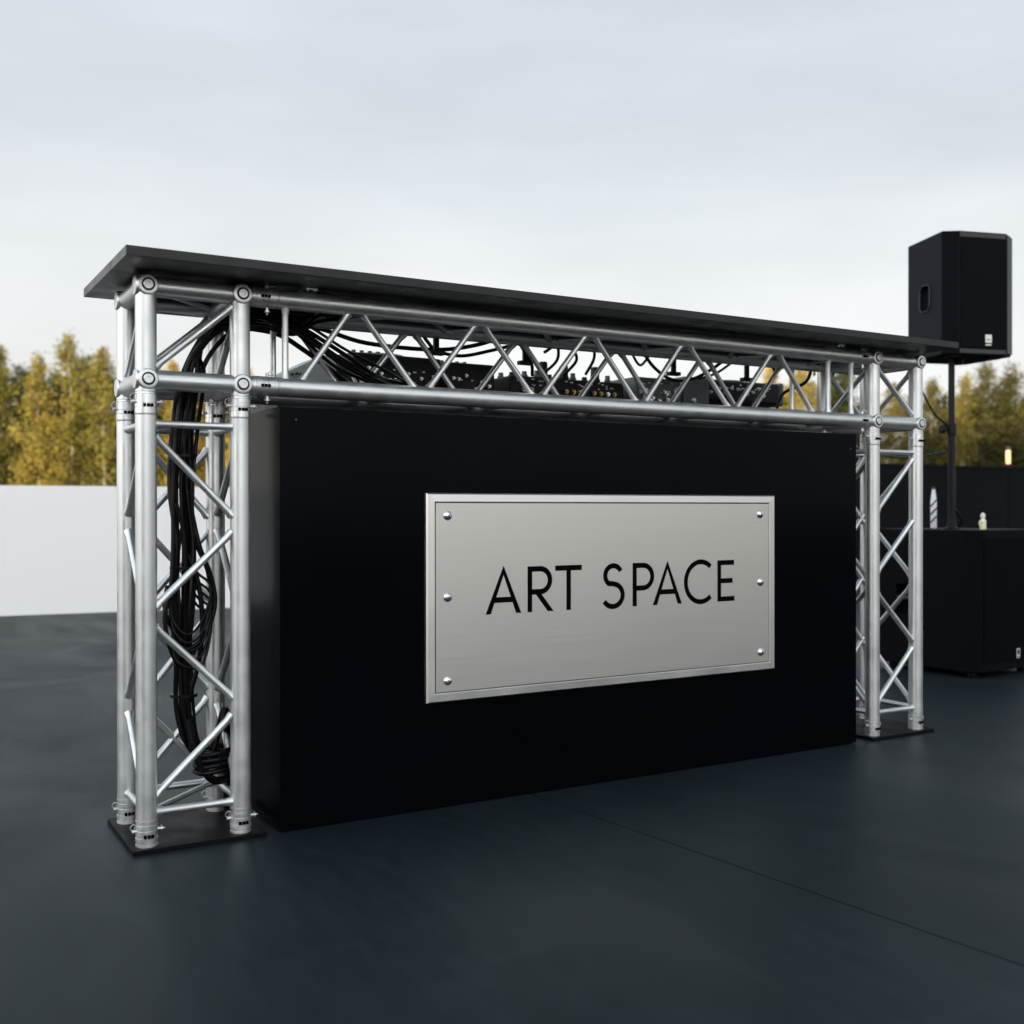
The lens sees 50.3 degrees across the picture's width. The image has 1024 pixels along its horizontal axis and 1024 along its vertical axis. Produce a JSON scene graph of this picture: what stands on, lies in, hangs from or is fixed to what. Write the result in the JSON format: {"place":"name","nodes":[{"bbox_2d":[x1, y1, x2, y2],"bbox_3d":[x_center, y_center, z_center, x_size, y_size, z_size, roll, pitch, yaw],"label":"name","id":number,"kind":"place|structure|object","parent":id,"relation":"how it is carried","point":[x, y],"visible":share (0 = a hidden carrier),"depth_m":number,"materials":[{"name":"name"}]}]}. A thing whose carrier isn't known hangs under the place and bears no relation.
{"place":"outdoors","nodes":[
{"label":"outdoors","id":0,"kind":"place"},
{"bbox_2d":[0,460,1012,485],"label":"undergrowth","id":1,"kind":"object","parent":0,"point":[83,477],"depth_m":42.53,"materials":[{"name":"green plant"}]},
{"bbox_2d":[0,579,1023,1023],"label":"floor","id":2,"kind":"structure","parent":0,"point":[860,881],"depth_m":2.46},
{"bbox_2d":[0,485,229,615],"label":"white wall","id":3,"kind":"structure","parent":2,"relation":"on","point":[58,549],"depth_m":9.00,"materials":[{"name":"white paint"}]},
{"bbox_2d":[227,405,783,430],"bbox_3d":[0.050,0.250,4.134,2.120,1.200,0.560,0,0,-30],"label":"gear table","id":4,"kind":"object","parent":2,"relation":"on","point":[259,408],"visible":0.02,"depth_m":3.58,"materials":[{"name":"black metal"}]},
{"bbox_2d":[276,355,336,380],"bbox_3d":[-0.714,-0.436,3.686,0.180,0.174,0.237,0,0,-30],"label":"grey case","id":5,"kind":"object","parent":4,"relation":"on","point":[316,373],"visible":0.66,"depth_m":3.61,"materials":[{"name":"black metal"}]},
{"bbox_2d":[335,349,440,386],"bbox_3d":[-0.478,-0.469,3.809,0.330,0.174,0.381,0,0,-33],"label":"media player","id":6,"kind":"object","parent":4,"relation":"on","point":[421,371],"visible":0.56,"depth_m":3.68},
{"bbox_2d":[440,360,493,390],"bbox_3d":[-0.234,-0.446,3.944,0.200,0.170,0.397,0,0,-30],"label":"media player","id":7,"kind":"object","parent":4,"relation":"on","point":[463,375],"visible":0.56,"depth_m":3.78},
{"bbox_2d":[494,361,622,398],"bbox_3d":[0.118,-0.456,4.173,0.500,0.188,0.399,0,0,-30],"label":"dj mixer","id":8,"kind":"object","parent":4,"relation":"on","point":[568,386],"visible":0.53,"depth_m":4.01,"materials":[{"name":"black metal"}]},
{"bbox_2d":[611,377,679,401],"bbox_3d":[0.506,-0.434,4.304,0.220,0.165,0.267,0,0,-30],"label":"audio box","id":9,"kind":"object","parent":4,"relation":"on","point":[665,390],"visible":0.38,"depth_m":4.20,"materials":[{"name":"grey plastic"}]},
{"bbox_2d":[675,376,708,403],"bbox_3d":[0.688,-0.445,4.418,0.130,0.185,0.215,0,0,-30],"label":"audio adapter","id":10,"kind":"object","parent":4,"relation":"on","point":[696,391],"visible":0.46,"depth_m":4.34,"materials":[{"name":"grey plastic"}]},
{"bbox_2d":[108,274,933,856],"bbox_3d":[0.260,0.118,3.596,2.979,1.465,0.339,0,0,-30],"label":"truss frame","id":11,"kind":"object","parent":2,"relation":"on","point":[144,822],"visible":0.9,"depth_m":3.05,"materials":[{"name":"metal"}]},
{"bbox_2d":[162,306,407,810],"bbox_3d":[-0.544,0.092,3.228,0.210,1.463,1.045,0,0,39],"label":"cable bundle","id":12,"kind":"object","parent":11,"relation":"hanging from","point":[179,606],"visible":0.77,"depth_m":2.91,"materials":[{"name":"black rubber"}]},
{"bbox_2d":[250,329,349,381],"bbox_3d":[-0.628,-0.456,3.235,0.406,0.181,0.075,0,0,-30],"label":"hanging cable","id":13,"kind":"object","parent":11,"relation":"hanging from","point":[301,348],"visible":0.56,"depth_m":3.20,"materials":[{"name":"black rubber"}]},
{"bbox_2d":[225,323,488,351],"bbox_3d":[-0.445,-0.548,3.384,0.974,0.092,0.123,0,0,-36],"label":"hanging cable","id":14,"kind":"object","parent":11,"relation":"hanging from","point":[376,344],"visible":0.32,"depth_m":3.50,"materials":[{"name":"black rubber"}]},
{"bbox_2d":[84,245,957,355],"bbox_3d":[0.229,-0.613,3.558,2.974,0.034,0.594,0,0,-30],"label":"counter top","id":15,"kind":"object","parent":11,"relation":"on","point":[122,267],"visible":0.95,"depth_m":3.08,"materials":[{"name":"laminate"}]},
{"bbox_2d":[430,338,444,355],"bbox_3d":[-0.243,-0.554,3.496,0.052,0.102,0.040,0,0,-30],"label":"hanging bracket","id":16,"kind":"object","parent":15,"relation":"hanging from","point":[435,351],"visible":0.47,"depth_m":3.49,"materials":[{"name":"black metal"}]},
{"bbox_2d":[422,337,508,357],"bbox_3d":[-0.134,-0.563,3.663,0.439,0.086,0.075,0,0,-30],"label":"hanging cable","id":17,"kind":"object","parent":15,"relation":"hanging from","point":[427,341],"visible":0.42,"depth_m":3.69,"materials":[{"name":"black rubber"}]},
{"bbox_2d":[517,352,532,365],"bbox_3d":[0.045,-0.555,3.735,0.052,0.102,0.040,0,0,-30],"label":"hanging bracket","id":18,"kind":"object","parent":15,"relation":"hanging from","point":[524,361],"visible":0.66,"depth_m":3.73,"materials":[{"name":"black metal"}]},
{"bbox_2d":[519,346,533,376],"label":"hanging cable","id":19,"kind":"object","parent":15,"relation":"hanging from","point":[529,360],"visible":0.57,"depth_m":3.73,"materials":[{"name":"black rubber"}]},
{"bbox_2d":[545,349,559,372],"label":"hanging cable","id":20,"kind":"object","parent":15,"relation":"hanging from","point":[554,363],"visible":0.61,"depth_m":3.87,"materials":[{"name":"black rubber"}]},
{"bbox_2d":[543,348,577,376],"bbox_3d":[0.179,-0.539,3.823,0.075,0.108,0.195,0,0,24],"label":"hanging cable","id":21,"kind":"object","parent":15,"relation":"hanging from","point":[567,371],"visible":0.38,"depth_m":3.88,"materials":[{"name":"black rubber"}]},
{"bbox_2d":[584,352,595,374],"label":"hanging cable","id":22,"kind":"object","parent":15,"relation":"hanging from","point":[591,364],"visible":0.67,"depth_m":3.92,"materials":[{"name":"black rubber"}]},
{"bbox_2d":[632,356,646,366],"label":"hanging cable","id":23,"kind":"object","parent":15,"relation":"hanging from","point":[638,363],"visible":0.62,"depth_m":3.99,"materials":[{"name":"black rubber"}]},
{"bbox_2d":[666,360,680,375],"bbox_3d":[0.599,-0.556,4.037,0.052,0.102,0.040,0,0,-30],"label":"hanging bracket","id":24,"kind":"object","parent":15,"relation":"hanging from","point":[672,372],"visible":0.62,"depth_m":4.03,"materials":[{"name":"black metal"}]},
{"bbox_2d":[644,357,720,381],"bbox_3d":[0.645,-0.553,4.135,0.438,0.116,0.055,0,0,-30],"label":"hanging cable","id":25,"kind":"object","parent":15,"relation":"hanging from","point":[654,367],"visible":0.64,"depth_m":4.13,"materials":[{"name":"black rubber"}]},
{"bbox_2d":[699,364,730,379],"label":"hanging cable","id":26,"kind":"object","parent":15,"relation":"hanging from","point":[718,371],"visible":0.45,"depth_m":4.22,"materials":[{"name":"black rubber"}]},
{"bbox_2d":[740,366,751,381],"bbox_3d":[0.909,-0.556,4.219,0.052,0.102,0.040,0,0,-30],"label":"hanging bracket","id":27,"kind":"object","parent":15,"relation":"hanging from","point":[745,378],"visible":0.65,"depth_m":4.21,"materials":[{"name":"black metal"}]},
{"bbox_2d":[750,368,775,406],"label":"hanging cable","id":28,"kind":"object","parent":15,"relation":"hanging from","point":[757,395],"visible":0.2,"depth_m":4.39,"materials":[{"name":"black rubber"}]},
{"bbox_2d":[775,371,811,408],"bbox_3d":[1.142,-0.482,4.452,0.183,0.248,0.061,0,0,13],"label":"hanging cable","id":29,"kind":"object","parent":15,"relation":"hanging from","point":[782,394],"visible":0.45,"depth_m":4.46,"materials":[{"name":"black rubber"}]},
{"bbox_2d":[832,373,947,458],"bbox_3d":[1.744,-0.442,5.187,0.210,0.346,1.602,0,0,37],"label":"hanging cable","id":30,"kind":"object","parent":15,"relation":"hanging from","point":[900,457],"visible":0.24,"depth_m":5.56,"materials":[{"name":"black rubber"}]},
{"bbox_2d":[250,406,855,830],"bbox_3d":[0.256,0.282,3.560,2.178,1.130,0.272,0,0,-30],"label":"front panel","id":31,"kind":"object","parent":2,"relation":"on","point":[348,724],"visible":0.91,"depth_m":3.17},
{"bbox_2d":[424,493,773,703],"bbox_3d":[0.331,0.244,3.434,1.335,0.600,0.026,0,0,-30],"label":"metal sign","id":32,"kind":"object","parent":31,"relation":"attached to","point":[530,593],"visible":1,"depth_m":3.38,"materials":[{"name":"silver metal"}]},
{"bbox_2d":[856,463,1023,578],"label":"black partition","id":33,"kind":"object","parent":2,"relation":"on","point":[995,495],"visible":0.08,"depth_m":14.32,"materials":[{"name":"black"}]},
{"bbox_2d":[880,528,1023,677],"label":"subwoofer","id":34,"kind":"object","parent":2,"relation":"on","point":[973,602],"visible":0.87,"depth_m":5.61,"materials":[{"name":"paint"}]},
{"bbox_2d":[930,487,937,527],"bbox_3d":[2.345,-0.025,6.061,0.043,0.230,0.042,0,0,-30],"label":"water bottle","id":35,"kind":"object","parent":34,"relation":"on","point":[933,511],"visible":0.98,"depth_m":6.05,"materials":[{"name":"grey plastic"}]},
{"bbox_2d":[938,359,959,528],"bbox_3d":[2.323,-0.362,5.791,0.119,0.905,0.080,0,0,-30],"label":"speaker pole","id":36,"kind":"object","parent":34,"relation":"on","point":[951,520],"visible":0.94,"depth_m":5.78,"materials":[{"name":"black metal"}]},
{"bbox_2d":[908,231,1011,364],"bbox_3d":[2.396,-1.121,5.834,0.434,0.668,0.385,0,0,-14],"label":"loudspeaker","id":37,"kind":"object","parent":36,"relation":"on","point":[960,287],"visible":0.99,"depth_m":5.66,"materials":[{"name":"paint"}]},
{"bbox_2d":[915,355,962,527],"bbox_3d":[2.273,-0.387,5.816,0.279,0.944,0.183,0,0,1],"label":"speaker cable","id":38,"kind":"object","parent":37,"relation":"attached to","point":[949,458],"visible":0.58,"depth_m":5.78,"materials":[{"name":"black rubber"}]},
{"bbox_2d":[979,513,985,529],"bbox_3d":[2.438,0.048,5.652,0.047,0.086,0.032,0,0,-30],"label":"bottle","id":39,"kind":"object","parent":34,"relation":"on","point":[982,523],"visible":1,"depth_m":5.64,"materials":[{"name":"beige plastic"}]},
{"bbox_2d":[0,0,1023,461],"label":"sky","id":40,"kind":"structure","parent":0,"point":[776,160],"materials":[{"name":"white"}]},
{"label":"ground","id":41,"kind":"structure","parent":0,"visible":0},
{"bbox_2d":[2,380,25,484],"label":"leafy tree","id":42,"kind":"object","parent":41,"relation":"on","point":[14,417],"visible":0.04,"depth_m":48.24,"materials":[{"name":"yellow plant"}]},
{"bbox_2d":[0,345,31,484],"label":"birch tree","id":43,"kind":"object","parent":41,"relation":"on","point":[5,430],"visible":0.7,"depth_m":44.92,"materials":[{"name":"yellow plant"}]},
{"bbox_2d":[0,363,54,483],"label":"leafy tree","id":44,"kind":"object","parent":41,"relation":"on","point":[22,372],"visible":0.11,"depth_m":48.08,"materials":[{"name":"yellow plant"}]},
{"bbox_2d":[7,351,78,485],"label":"birch tree","id":45,"kind":"object","parent":41,"relation":"on","point":[44,433],"visible":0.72,"depth_m":41.75,"materials":[{"name":"yellow plant"}]},
{"bbox_2d":[13,367,95,485],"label":"leafy tree","id":46,"kind":"object","parent":41,"relation":"on","point":[60,393],"visible":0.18,"depth_m":48.23,"materials":[{"name":"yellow plant"}]},
{"bbox_2d":[34,327,111,485],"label":"birch tree","id":47,"kind":"object","parent":41,"relation":"on","point":[75,424],"visible":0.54,"depth_m":44.91,"materials":[{"name":"yellow plant"}]},
{"bbox_2d":[45,354,116,485],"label":"leafy tree","id":48,"kind":"object","parent":41,"relation":"on","point":[85,368],"visible":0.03,"depth_m":49.82,"materials":[{"name":"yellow plant"}]},
{"bbox_2d":[64,346,116,485],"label":"birch tree","id":49,"kind":"object","parent":41,"relation":"on","point":[108,449],"visible":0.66,"depth_m":42.79,"materials":[{"name":"yellow plant"}]},
{"bbox_2d":[87,377,116,479],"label":"leafy tree","id":50,"kind":"object","parent":41,"relation":"on","point":[106,428],"depth_m":50.17,"materials":[{"name":"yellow plant"}]},
{"bbox_2d":[110,436,167,486],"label":"birch tree","id":51,"kind":"object","parent":41,"relation":"on","point":[159,454],"visible":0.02,"depth_m":44.02,"materials":[{"name":"yellow plant"}]},
{"bbox_2d":[157,370,171,476],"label":"leafy tree","id":52,"kind":"object","parent":41,"relation":"on","point":[161,412],"visible":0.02,"depth_m":50.16,"materials":[{"name":"yellow plant"}]},
{"bbox_2d":[157,359,201,486],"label":"birch tree","id":53,"kind":"object","parent":41,"relation":"on","point":[173,365],"visible":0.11,"depth_m":43.81,"materials":[{"name":"yellow plant"}]},
{"bbox_2d":[157,402,204,486],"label":"leafy tree","id":54,"kind":"object","parent":41,"relation":"on","point":[196,413],"visible":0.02,"depth_m":47.52,"materials":[{"name":"yellow plant"}]},
{"bbox_2d":[194,402,229,486],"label":"birch tree","id":55,"kind":"object","parent":41,"relation":"on","point":[201,444],"visible":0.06,"depth_m":44.75,"materials":[{"name":"yellow plant"}]},
{"bbox_2d":[195,403,229,485],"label":"leafy tree","id":56,"kind":"object","parent":41,"relation":"on","point":[226,421],"visible":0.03,"depth_m":47.77,"materials":[{"name":"yellow plant"}]},
{"bbox_2d":[225,366,254,469],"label":"birch tree","id":57,"kind":"object","parent":41,"relation":"on","point":[226,460],"visible":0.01,"depth_m":43.87,"materials":[{"name":"yellow plant"}]},
{"bbox_2d":[759,368,796,430],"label":"birch tree","id":58,"kind":"object","parent":41,"relation":"on","point":[768,375],"visible":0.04,"depth_m":44.76,"materials":[{"name":"yellow plant"}]},
{"bbox_2d":[783,383,807,431],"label":"leafy tree","id":59,"kind":"object","parent":41,"relation":"on","point":[785,403],"visible":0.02,"depth_m":47.61,"materials":[{"name":"yellow plant"}]},
{"bbox_2d":[783,370,836,431],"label":"birch tree","id":60,"kind":"object","parent":41,"relation":"on","point":[810,387],"visible":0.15,"depth_m":43.96,"materials":[{"name":"yellow plant"}]},
{"bbox_2d":[806,385,833,408],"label":"leafy tree","id":61,"kind":"object","parent":41,"relation":"on","point":[816,399],"depth_m":50.19,"materials":[{"name":"yellow plant"}]},
{"bbox_2d":[831,373,859,462],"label":"leafy tree","id":62,"kind":"object","parent":41,"relation":"on","point":[843,407],"visible":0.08,"depth_m":45.67,"materials":[{"name":"green plant"}]},
{"bbox_2d":[856,397,904,461],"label":"leafy tree","id":63,"kind":"object","parent":41,"relation":"on","point":[881,436],"depth_m":48.49,"materials":[{"name":"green plant"}]},
{"bbox_2d":[880,381,908,463],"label":"birch tree","id":64,"kind":"object","parent":41,"relation":"on","point":[892,411],"visible":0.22,"depth_m":43.81,"materials":[{"name":"green plant"}]},
{"bbox_2d":[891,395,942,460],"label":"leafy tree","id":65,"kind":"object","parent":41,"relation":"on","point":[906,431],"visible":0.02,"depth_m":50.02,"materials":[{"name":"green plant"}]},
{"bbox_2d":[907,376,964,464],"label":"birch tree","id":66,"kind":"object","parent":41,"relation":"on","point":[932,388],"visible":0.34,"depth_m":44.78,"materials":[{"name":"green plant"}]},
{"bbox_2d":[923,391,981,465],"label":"leafy tree","id":67,"kind":"object","parent":41,"relation":"on","point":[945,401],"visible":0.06,"depth_m":47.78,"materials":[{"name":"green plant"}]},
{"bbox_2d":[940,371,984,465],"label":"birch tree","id":68,"kind":"object","parent":41,"relation":"on","point":[962,403],"visible":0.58,"depth_m":43.83,"materials":[{"name":"green plant"}]},
{"bbox_2d":[933,395,1002,465],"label":"leafy tree","id":69,"kind":"object","parent":41,"relation":"on","point":[981,435],"depth_m":48.45,"materials":[{"name":"green plant"}]},
{"bbox_2d":[958,360,1014,466],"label":"conifer tree","id":70,"kind":"object","parent":41,"relation":"on","point":[989,440],"visible":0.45,"depth_m":45.84,"materials":[{"name":"green plant"}]},
{"bbox_2d":[974,400,1023,466],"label":"leafy tree","id":71,"kind":"object","parent":41,"relation":"on","point":[995,417],"visible":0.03,"depth_m":48.00,"materials":[{"name":"green plant"}]},
{"bbox_2d":[981,380,1021,466],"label":"leafy tree","id":72,"kind":"object","parent":41,"relation":"on","point":[993,394],"visible":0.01,"depth_m":49.91,"materials":[{"name":"green plant"}]},
{"bbox_2d":[986,359,1023,467],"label":"conifer tree","id":73,"kind":"object","parent":41,"relation":"on","point":[1010,382],"visible":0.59,"depth_m":45.89,"materials":[{"name":"green plant"}]},
{"bbox_2d":[1006,447,1010,466],"bbox_3d":[7.286,-0.033,16.002,0.072,1.851,0.072,0,0,-30],"label":"garden lamp","id":74,"kind":"object","parent":41,"relation":"on","point":[1008,449],"visible":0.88,"depth_m":15.98,"materials":[{"name":"white metal"}]},
{"bbox_2d":[1005,390,1023,467],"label":"leafy tree","id":75,"kind":"object","parent":41,"relation":"on","point":[1022,399],"visible":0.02,"depth_m":48.35,"materials":[{"name":"green plant"}]},
{"bbox_3d":[0.900,-0.401,4.620,0.333,0.081,0.234,0,0,-30],"label":"player stand","id":76,"kind":"object","parent":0,"visible":0},
{"bbox_2d":[709,379,782,407],"bbox_3d":[0.884,-0.502,4.665,0.458,0.106,0.347,0,0,-30],"label":"media player","id":77,"kind":"object","parent":76,"relation":"on","point":[736,388],"visible":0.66,"depth_m":4.55}
]}

